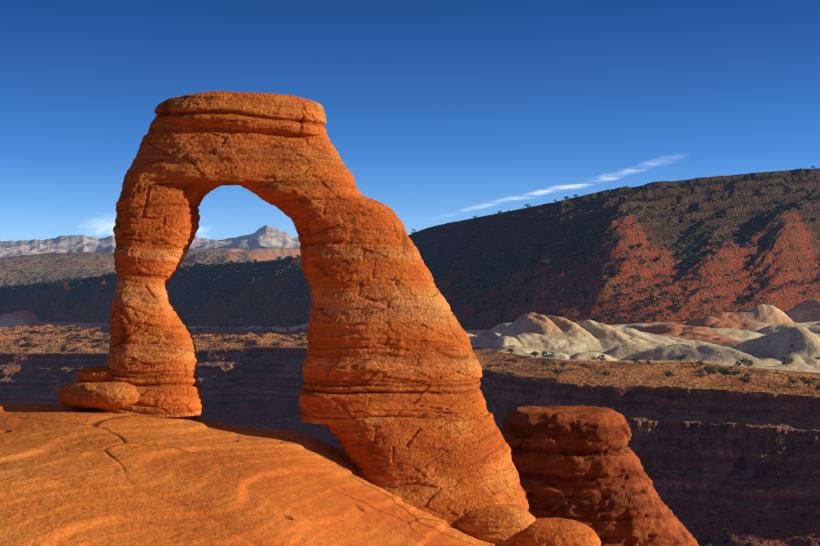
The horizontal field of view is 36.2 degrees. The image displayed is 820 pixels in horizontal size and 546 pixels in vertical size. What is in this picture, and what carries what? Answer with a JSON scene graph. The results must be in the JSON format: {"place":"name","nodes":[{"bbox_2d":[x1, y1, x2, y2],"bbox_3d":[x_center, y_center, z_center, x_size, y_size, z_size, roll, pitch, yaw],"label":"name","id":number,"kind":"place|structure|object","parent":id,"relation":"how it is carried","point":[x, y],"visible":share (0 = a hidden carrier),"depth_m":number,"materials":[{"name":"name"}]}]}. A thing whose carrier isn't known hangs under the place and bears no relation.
{"place":"outdoors","nodes":[
{"label":"outdoors","id":0,"kind":"place"},
{"bbox_2d":[0,225,300,285],"bbox_3d":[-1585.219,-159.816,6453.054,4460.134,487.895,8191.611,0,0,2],"label":"distant mountains","id":1,"kind":"structure","parent":0,"point":[64,257],"depth_m":3761.78,"materials":[{"name":"grey stone"}]},
{"bbox_2d":[0,403,495,545],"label":"slickrock ground","id":2,"kind":"structure","parent":0,"point":[69,476],"depth_m":58.17,"materials":[{"name":"orange stone"}]},
{"bbox_2d":[57,381,140,409],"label":"rock","id":3,"kind":"object","parent":2,"relation":"on","point":[108,395],"visible":0.77,"depth_m":66.00,"materials":[{"name":"stone"}]},
{"bbox_2d":[76,366,112,381],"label":"rock","id":4,"kind":"object","parent":3,"relation":"on","point":[94,374],"visible":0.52,"depth_m":66.74,"materials":[{"name":"stone"}]},
{"bbox_2d":[101,91,528,528],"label":"natural rock arch","id":5,"kind":"structure","parent":2,"relation":"on","point":[391,398],"depth_m":68.38,"materials":[{"name":"stone"}]},
{"bbox_2d":[457,503,535,545],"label":"boulder","id":6,"kind":"object","parent":2,"relation":"on","point":[505,524],"visible":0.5,"depth_m":66.70,"materials":[{"name":"stone"}]},
{"bbox_2d":[511,518,600,545],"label":"boulder","id":7,"kind":"object","parent":2,"relation":"on","point":[552,532],"visible":0.75,"depth_m":66.39,"materials":[{"name":"stone"}]},
{"bbox_2d":[0,168,819,545],"bbox_3d":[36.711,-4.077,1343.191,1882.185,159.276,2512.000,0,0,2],"label":"desert terrain","id":8,"kind":"structure","parent":0,"point":[734,456],"depth_m":613.35,"materials":[{"name":"brown stone"}]},
{"bbox_2d":[0,166,819,545],"bbox_3d":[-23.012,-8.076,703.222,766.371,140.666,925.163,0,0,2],"label":"juniper shrubs","id":9,"kind":"object","parent":8,"relation":"on","point":[652,302],"visible":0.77,"depth_m":740.89,"materials":[{"name":"green plant"}]},
{"bbox_2d":[501,405,698,545],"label":"rock butte","id":10,"kind":"object","parent":8,"relation":"on","point":[581,463],"visible":0.71,"depth_m":99.04,"materials":[{"name":"stone"}]},
{"bbox_2d":[0,0,819,240],"label":"sky","id":11,"kind":"structure","parent":0,"point":[439,112],"materials":[{"name":"blue"}]}
]}

